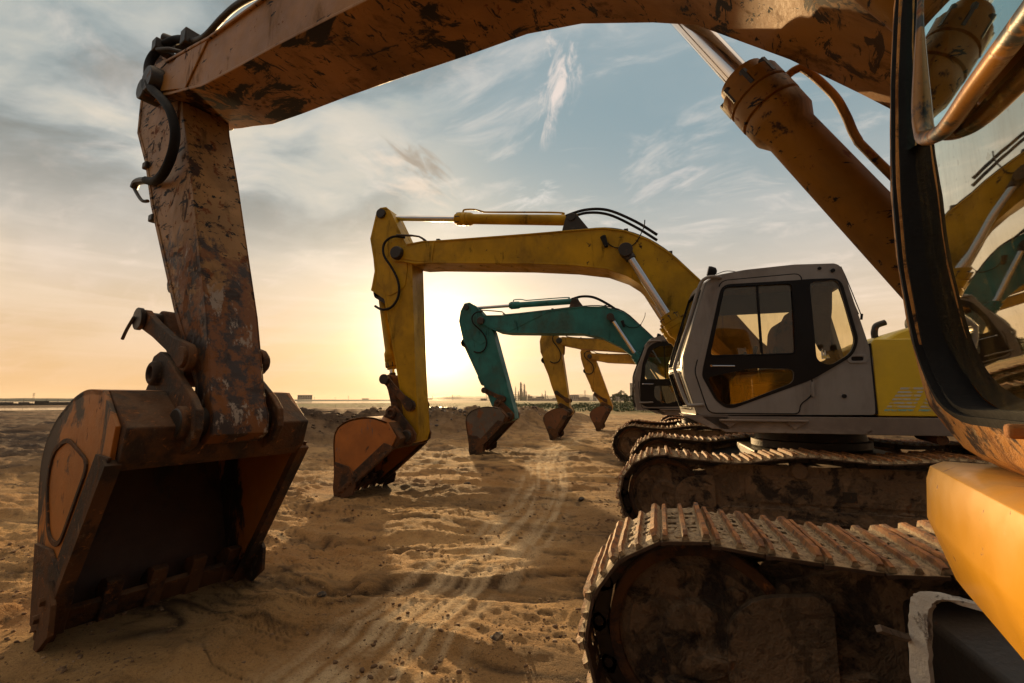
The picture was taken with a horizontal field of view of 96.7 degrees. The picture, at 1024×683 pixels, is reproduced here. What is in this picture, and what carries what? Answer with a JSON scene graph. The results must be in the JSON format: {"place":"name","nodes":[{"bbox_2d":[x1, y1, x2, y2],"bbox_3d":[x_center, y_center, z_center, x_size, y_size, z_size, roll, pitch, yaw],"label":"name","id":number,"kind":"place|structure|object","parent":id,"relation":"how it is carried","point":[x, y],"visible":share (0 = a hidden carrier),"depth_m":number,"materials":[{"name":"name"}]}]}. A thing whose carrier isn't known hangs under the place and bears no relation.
{"place":"outdoors","nodes":[
{"label":"outdoors","id":0,"kind":"place"},
{"bbox_2d":[0,408,64,410],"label":"water","id":1,"kind":"structure","parent":0,"point":[14,409],"depth_m":72.42,"materials":[{"name":"brown liquid"}]},
{"bbox_2d":[0,401,390,402],"bbox_3d":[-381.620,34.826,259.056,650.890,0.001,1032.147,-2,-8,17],"label":"water","id":2,"kind":"structure","parent":0,"point":[295,401],"depth_m":473.93,"materials":[{"name":"grey liquid"}]},
{"bbox_2d":[0,402,16,404],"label":"barge","id":3,"kind":"object","parent":2,"relation":"on","point":[6,403],"visible":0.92,"depth_m":129.96,"materials":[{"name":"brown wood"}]},
{"bbox_2d":[13,400,31,404],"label":"barge","id":4,"kind":"object","parent":2,"relation":"on","point":[23,403],"visible":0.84,"depth_m":132.38,"materials":[{"name":"brown metal"}]},
{"bbox_2d":[30,401,48,404],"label":"barge","id":5,"kind":"object","parent":2,"relation":"on","point":[41,403],"visible":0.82,"depth_m":134.93,"materials":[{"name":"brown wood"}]},
{"bbox_2d":[49,402,69,404],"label":"barge","id":6,"kind":"object","parent":2,"relation":"on","point":[58,403],"visible":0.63,"depth_m":137.52,"materials":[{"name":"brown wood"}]},
{"bbox_2d":[0,0,905,399],"label":"sky","id":7,"kind":"structure","parent":0,"point":[628,119],"materials":[{"name":"blue"}]},
{"bbox_2d":[0,401,957,682],"bbox_3d":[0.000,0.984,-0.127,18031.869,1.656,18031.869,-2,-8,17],"label":"ground","id":8,"kind":"structure","parent":0,"point":[418,513],"depth_m":3.96,"materials":[{"name":"brown sand"}]},
{"bbox_2d":[0,398,441,400],"bbox_3d":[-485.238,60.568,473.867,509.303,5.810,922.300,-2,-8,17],"label":"shore trees","id":9,"kind":"object","parent":8,"relation":"on","point":[36,399],"visible":0.27,"depth_m":585.49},
{"bbox_2d":[297,395,311,398],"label":"offshore hall","id":10,"kind":"structure","parent":8,"relation":"on","point":[304,396],"depth_m":806.81,"materials":[{"name":"concrete"}]},
{"bbox_2d":[316,591,326,596],"bbox_3d":[-1.432,1.903,3.424,0.070,0.046,0.057,4,-8,-30],"label":"stone","id":11,"kind":"object","parent":8,"relation":"on","point":[322,594],"visible":1,"depth_m":3.41,"materials":[{"name":"grey stone"}]},
{"bbox_2d":[300,406,384,432],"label":"earth lumps","id":12,"kind":"object","parent":8,"relation":"on","point":[352,416],"visible":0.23,"depth_m":18.09,"materials":[{"name":"brown soil"}]},
{"bbox_2d":[304,403,460,415],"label":"weeds","id":13,"kind":"object","parent":8,"relation":"on","point":[390,403],"visible":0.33,"depth_m":118.62,"materials":[{"name":"green plant"}]},
{"bbox_2d":[0,410,906,682],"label":"soil clods","id":14,"kind":"object","parent":8,"relation":"on","point":[62,669],"visible":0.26,"depth_m":3.10,"materials":[{"name":"brown soil"}]},
{"bbox_2d":[430,404,546,425],"bbox_3d":[-0.801,4.128,25.329,12.701,1.367,5.943,7,-10,-44],"label":"rubble","id":15,"kind":"object","parent":8,"relation":"on","point":[444,409],"visible":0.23,"depth_m":22.89,"materials":[{"name":"grey stone"}]},
{"bbox_2d":[490,632,503,640],"bbox_3d":[-0.093,1.847,2.850,0.090,0.048,0.064,5,-9,-33],"label":"stone","id":16,"kind":"object","parent":8,"relation":"on","point":[496,636],"visible":0.98,"depth_m":2.84,"materials":[{"name":"grey stone"}]},
{"bbox_2d":[442,399,597,400],"bbox_3d":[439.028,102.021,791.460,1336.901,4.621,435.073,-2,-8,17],"label":"skyline trees","id":17,"kind":"object","parent":8,"relation":"on","point":[489,400],"visible":0.09,"depth_m":1049.29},
{"bbox_2d":[519,382,521,396],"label":"refinery column","id":18,"kind":"structure","parent":8,"relation":"on","point":[520,391],"depth_m":893.02,"materials":[{"name":"metal"}]},
{"bbox_2d":[29,0,1023,682],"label":"excavator","id":19,"kind":"object","parent":8,"relation":"on","point":[169,482],"visible":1,"depth_m":1.98,"materials":[{"name":"metal"}]},
{"bbox_2d":[528,398,541,400],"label":"tank hall","id":20,"kind":"structure","parent":8,"relation":"on","point":[534,399],"depth_m":884.73,"materials":[{"name":"concrete"}]},
{"bbox_2d":[570,395,578,400],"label":"warehouse","id":21,"kind":"structure","parent":8,"relation":"on","point":[574,397],"depth_m":875.05,"materials":[{"name":"concrete"}]},
{"bbox_2d":[516,401,647,411],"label":"scrub","id":22,"kind":"object","parent":8,"relation":"on","point":[627,405],"visible":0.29,"depth_m":76.34,"materials":[{"name":"green plant"}]},
{"bbox_2d":[578,397,588,400],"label":"warehouse","id":23,"kind":"structure","parent":8,"relation":"on","point":[583,398],"depth_m":870.50,"materials":[{"name":"metal"}]},
{"bbox_2d":[459,295,750,463],"bbox_3d":[3.069,0.871,12.230,9.648,4.516,3.161,-2,-8,17],"label":"excavator","id":24,"kind":"object","parent":8,"relation":"on","point":[487,427],"visible":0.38,"depth_m":12.61,"materials":[{"name":"metal"}]},
{"bbox_2d":[540,336,683,439],"bbox_3d":[5.718,1.559,16.801,9.538,4.314,3.160,-2,-8,17],"label":"excavator","id":25,"kind":"object","parent":8,"relation":"on","point":[552,351],"visible":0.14,"depth_m":17.76,"materials":[{"name":"metal"}]},
{"bbox_2d":[615,390,625,400],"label":"tree","id":26,"kind":"object","parent":8,"relation":"on","point":[620,392],"visible":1,"depth_m":135.44,"materials":[{"name":"green plant"}]},
{"bbox_2d":[580,350,682,430],"bbox_3d":[8.032,2.270,21.896,9.378,4.204,3.160,-2,-8,17],"label":"excavator","id":27,"kind":"object","parent":8,"relation":"on","point":[599,415],"visible":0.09,"depth_m":22.81,"materials":[{"name":"metal"}]},
{"bbox_2d":[333,207,994,530],"bbox_3d":[1.893,-0.056,6.646,9.668,4.952,3.162,-2,-8,17],"label":"excavator","id":28,"kind":"object","parent":8,"relation":"on","point":[796,410],"visible":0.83,"depth_m":5.18,"materials":[{"name":"metal"}]},
{"bbox_2d":[428,394,611,399],"bbox_3d":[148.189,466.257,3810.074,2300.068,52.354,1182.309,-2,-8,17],"label":"hills","id":29,"kind":"structure","parent":0,"point":[451,397],"depth_m":3757.21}
]}

